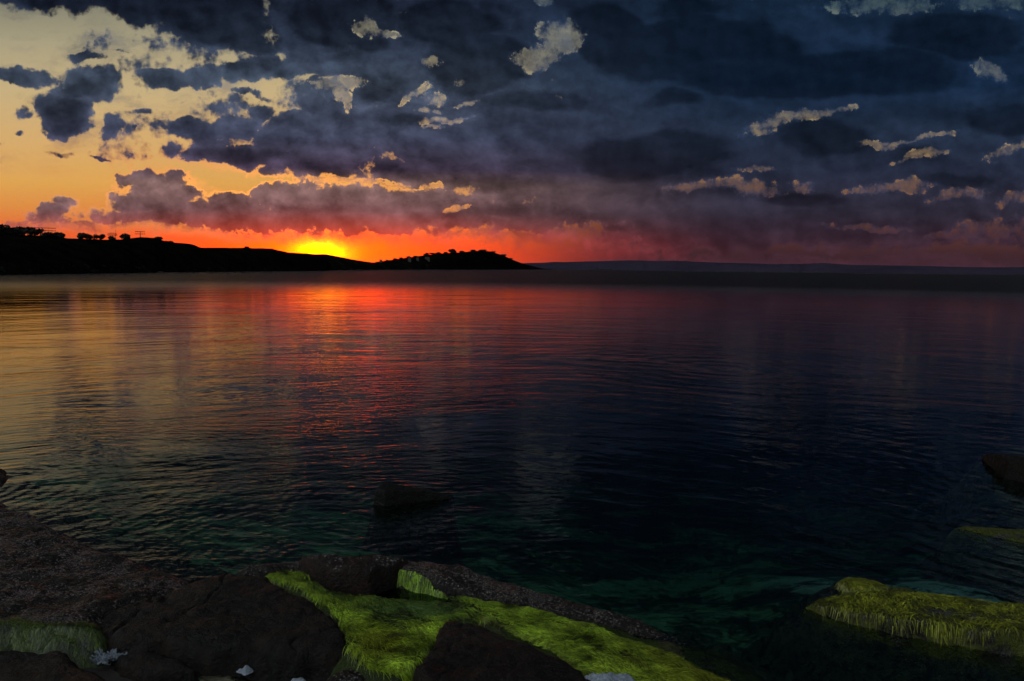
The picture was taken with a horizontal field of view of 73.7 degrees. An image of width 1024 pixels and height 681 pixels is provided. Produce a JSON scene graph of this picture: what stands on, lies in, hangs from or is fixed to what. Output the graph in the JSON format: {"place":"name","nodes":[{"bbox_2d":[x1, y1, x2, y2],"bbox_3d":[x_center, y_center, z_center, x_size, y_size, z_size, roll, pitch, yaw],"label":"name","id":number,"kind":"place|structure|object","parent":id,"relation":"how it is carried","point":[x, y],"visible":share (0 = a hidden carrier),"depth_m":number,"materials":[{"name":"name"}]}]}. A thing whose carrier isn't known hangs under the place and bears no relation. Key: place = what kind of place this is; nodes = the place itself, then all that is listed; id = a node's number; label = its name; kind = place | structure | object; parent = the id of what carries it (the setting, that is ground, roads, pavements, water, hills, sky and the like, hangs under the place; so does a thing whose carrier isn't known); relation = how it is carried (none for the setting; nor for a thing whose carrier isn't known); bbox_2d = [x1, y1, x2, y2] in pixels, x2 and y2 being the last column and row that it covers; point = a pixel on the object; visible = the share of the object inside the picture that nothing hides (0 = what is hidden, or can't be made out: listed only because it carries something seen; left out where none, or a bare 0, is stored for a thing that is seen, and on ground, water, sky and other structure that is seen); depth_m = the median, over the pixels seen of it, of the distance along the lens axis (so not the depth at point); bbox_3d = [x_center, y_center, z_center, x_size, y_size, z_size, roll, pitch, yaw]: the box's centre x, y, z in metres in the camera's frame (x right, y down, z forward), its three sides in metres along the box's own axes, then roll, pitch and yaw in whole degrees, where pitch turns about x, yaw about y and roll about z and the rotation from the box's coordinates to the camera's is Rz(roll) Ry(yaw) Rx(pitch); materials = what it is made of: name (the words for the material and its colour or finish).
{"place":"outdoors","nodes":[
{"label":"outdoors","id":0,"kind":"place"},
{"bbox_2d":[0,234,334,275],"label":"headland","id":1,"kind":"structure","parent":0,"point":[27,255],"depth_m":234.56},
{"bbox_2d":[0,224,11,234],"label":"tree","id":2,"kind":"object","parent":1,"relation":"on","point":[5,229],"visible":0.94,"depth_m":199.75,"materials":[{"name":"black plant"}]},
{"bbox_2d":[9,227,25,234],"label":"tree","id":3,"kind":"object","parent":1,"relation":"on","point":[16,231],"visible":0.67,"depth_m":204.42,"materials":[{"name":"black plant"}]},
{"bbox_2d":[13,226,36,234],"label":"tree","id":4,"kind":"object","parent":1,"relation":"on","point":[28,229],"visible":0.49,"depth_m":207.47,"materials":[{"name":"black plant"}]},
{"bbox_2d":[26,228,44,234],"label":"tree","id":5,"kind":"object","parent":1,"relation":"on","point":[39,231],"visible":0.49,"depth_m":212.40,"materials":[{"name":"black plant"}]},
{"bbox_2d":[27,226,55,235],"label":"tree","id":6,"kind":"object","parent":1,"relation":"on","point":[44,230],"visible":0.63,"depth_m":215.73,"materials":[{"name":"plant"}]},
{"bbox_2d":[39,232,55,236],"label":"bush","id":7,"kind":"object","parent":1,"relation":"on","point":[49,234],"visible":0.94,"depth_m":217.09,"materials":[{"name":"black plant"}]},
{"bbox_2d":[55,232,65,237],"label":"bush","id":8,"kind":"object","parent":1,"relation":"on","point":[61,234],"visible":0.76,"depth_m":224.21,"materials":[{"name":"black plant"}]},
{"bbox_2d":[77,233,89,238],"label":"bush","id":9,"kind":"object","parent":1,"relation":"on","point":[82,235],"visible":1,"depth_m":236.12,"materials":[{"name":"black plant"}]},
{"bbox_2d":[98,234,105,239],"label":"bush","id":10,"kind":"object","parent":1,"relation":"on","point":[102,236],"visible":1,"depth_m":246.96,"materials":[{"name":"black plant"}]},
{"bbox_2d":[119,233,130,238],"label":"bush","id":11,"kind":"object","parent":1,"relation":"on","point":[125,236],"visible":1,"depth_m":262.46,"materials":[{"name":"black plant"}]},
{"bbox_2d":[318,254,425,269],"bbox_3d":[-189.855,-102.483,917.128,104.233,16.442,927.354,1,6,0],"label":"promontory","id":12,"kind":"structure","parent":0,"point":[338,263],"depth_m":707.30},
{"bbox_2d":[376,251,551,270],"bbox_3d":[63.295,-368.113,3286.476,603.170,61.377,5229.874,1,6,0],"label":"island","id":13,"kind":"structure","parent":0,"point":[480,260],"depth_m":1606.35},
{"bbox_2d":[0,347,1023,680],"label":"seabed","id":14,"kind":"structure","parent":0,"point":[712,513],"depth_m":14.11,"materials":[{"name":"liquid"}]},
{"bbox_2d":[0,469,40,499],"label":"boulder","id":15,"kind":"object","parent":14,"relation":"on","point":[14,488],"visible":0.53,"depth_m":8.25,"materials":[{"name":"grey stone"}]},
{"bbox_2d":[0,650,104,680],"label":"boulder","id":16,"kind":"object","parent":14,"relation":"on","point":[15,665],"visible":1,"depth_m":4.06,"materials":[{"name":"brown stone"}]},
{"bbox_2d":[0,615,108,668],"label":"shore weed","id":17,"kind":"object","parent":16,"relation":"on","point":[79,643],"visible":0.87,"depth_m":4.42,"materials":[{"name":"green plant"}]},
{"bbox_2d":[0,490,233,663],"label":"shore ledge","id":18,"kind":"object","parent":14,"relation":"on","point":[56,564],"visible":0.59,"depth_m":5.75,"materials":[{"name":"grey stone"}]},
{"bbox_2d":[110,652,199,680],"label":"boulder","id":19,"kind":"object","parent":14,"relation":"on","point":[140,666],"visible":0.92,"depth_m":4.26,"materials":[{"name":"stone"}]},
{"bbox_2d":[89,648,127,664],"bbox_3d":[-2.583,2.010,4.347,0.226,0.050,0.158,4,7,26],"label":"bleached seaweed","id":20,"kind":"object","parent":19,"relation":"on","point":[112,655],"visible":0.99,"depth_m":4.33,"materials":[{"name":"grey plant"}]},
{"bbox_2d":[199,676,244,680],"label":"drift weed","id":21,"kind":"object","parent":14,"relation":"on","point":[213,678],"visible":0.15,"depth_m":4.30,"materials":[{"name":"plant"}]},
{"bbox_2d":[100,574,345,680],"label":"rock slab","id":22,"kind":"object","parent":14,"relation":"on","point":[230,625],"visible":0.88,"depth_m":4.53,"materials":[{"name":"brown stone"}]},
{"bbox_2d":[236,665,252,675],"bbox_3d":[-1.690,2.071,4.322,0.107,0.042,0.102,1,6,0],"label":"white crust","id":23,"kind":"object","parent":22,"relation":"on","point":[245,670],"visible":1,"depth_m":4.30},
{"bbox_2d":[291,677,305,680],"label":"white crust","id":24,"kind":"object","parent":22,"relation":"on","point":[298,679],"visible":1,"depth_m":4.15},
{"bbox_2d":[235,561,303,576],"bbox_3d":[-1.899,2.155,5.557,2.272,0.712,1.891,1,6,0],"label":"boulder","id":25,"kind":"object","parent":14,"relation":"on","point":[261,570],"visible":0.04,"depth_m":5.47,"materials":[{"name":"grey stone"}]},
{"bbox_2d":[326,670,364,680],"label":"boulder","id":26,"kind":"object","parent":14,"relation":"on","point":[349,675],"visible":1,"depth_m":4.12,"materials":[{"name":"grey stone"}]},
{"bbox_2d":[300,554,407,596],"bbox_3d":[-1.259,2.022,5.433,1.321,0.618,0.720,1,6,0],"label":"boulder","id":27,"kind":"object","parent":14,"relation":"on","point":[370,574],"visible":0.34,"depth_m":5.33,"materials":[{"name":"grey stone"}]},
{"bbox_2d":[362,482,461,556],"bbox_3d":[-1.124,2.100,7.640,1.199,1.005,0.628,1,6,0],"label":"boulder","id":28,"kind":"object","parent":14,"relation":"on","point":[409,520],"visible":0.8,"depth_m":7.58,"materials":[{"name":"black stone"}]},
{"bbox_2d":[412,621,589,680],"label":"boulder","id":29,"kind":"object","parent":14,"relation":"on","point":[464,652],"visible":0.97,"depth_m":4.15,"materials":[{"name":"brown stone"}]},
{"bbox_2d":[584,672,634,680],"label":"white crust","id":30,"kind":"object","parent":29,"relation":"on","point":[609,676],"visible":0.96,"depth_m":4.03},
{"bbox_2d":[266,570,810,680],"bbox_3d":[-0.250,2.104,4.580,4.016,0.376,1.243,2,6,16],"label":"green weed","id":31,"kind":"object","parent":14,"relation":"on","point":[592,655],"visible":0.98,"depth_m":4.59,"materials":[{"name":"green plant"}]},
{"bbox_2d":[370,588,450,602],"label":"seaweed","id":32,"kind":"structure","parent":31,"relation":"on","point":[396,593],"depth_m":5.25,"materials":[{"name":"plant"}]},
{"bbox_2d":[401,561,685,645],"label":"rock ridge","id":33,"kind":"object","parent":14,"relation":"on","point":[454,581],"visible":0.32,"depth_m":5.16,"materials":[{"name":"grey stone"}]},
{"bbox_2d":[397,569,447,598],"bbox_3d":[-0.775,1.979,5.293,0.806,0.302,0.203,4,7,26],"label":"fringe weed","id":34,"kind":"object","parent":33,"relation":"on","point":[412,581],"visible":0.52,"depth_m":5.33,"materials":[{"name":"green plant"}]},
{"bbox_2d":[748,585,916,629],"bbox_3d":[2.976,2.279,5.646,1.798,0.556,1.421,1,6,0],"label":"boulder","id":35,"kind":"object","parent":14,"relation":"on","point":[794,610],"visible":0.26,"depth_m":5.79,"materials":[{"name":"black stone"}]},
{"bbox_2d":[832,577,892,593],"bbox_3d":[2.894,2.038,5.638,0.476,0.108,0.324,1,6,0],"label":"knob weed","id":36,"kind":"object","parent":35,"relation":"on","point":[851,584],"visible":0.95,"depth_m":5.59,"materials":[{"name":"green plant"}]},
{"bbox_2d":[739,590,1023,680],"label":"mossy rock","id":37,"kind":"object","parent":14,"relation":"on","point":[874,635],"visible":0.99,"depth_m":4.97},
{"bbox_2d":[917,526,1023,602],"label":"boulder","id":38,"kind":"object","parent":14,"relation":"on","point":[990,559],"visible":0.99,"depth_m":6.78,"materials":[{"name":"black stone"}]},
{"bbox_2d":[932,453,1023,530],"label":"boulder","id":39,"kind":"object","parent":14,"relation":"on","point":[987,491],"visible":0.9,"depth_m":8.94,"materials":[{"name":"black stone"}]},
{"bbox_2d":[0,286,1023,436],"bbox_3d":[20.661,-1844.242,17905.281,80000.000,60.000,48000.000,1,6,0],"label":"sea","id":40,"kind":"structure","parent":0,"point":[105,314],"depth_m":32.96,"materials":[{"name":"liquid"}]},
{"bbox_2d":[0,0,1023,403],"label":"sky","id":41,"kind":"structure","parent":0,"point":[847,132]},
{"bbox_2d":[523,260,1023,274],"bbox_3d":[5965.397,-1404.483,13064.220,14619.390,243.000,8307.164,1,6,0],"label":"mountains","id":42,"kind":"structure","parent":0,"point":[639,265],"depth_m":13518.67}
]}

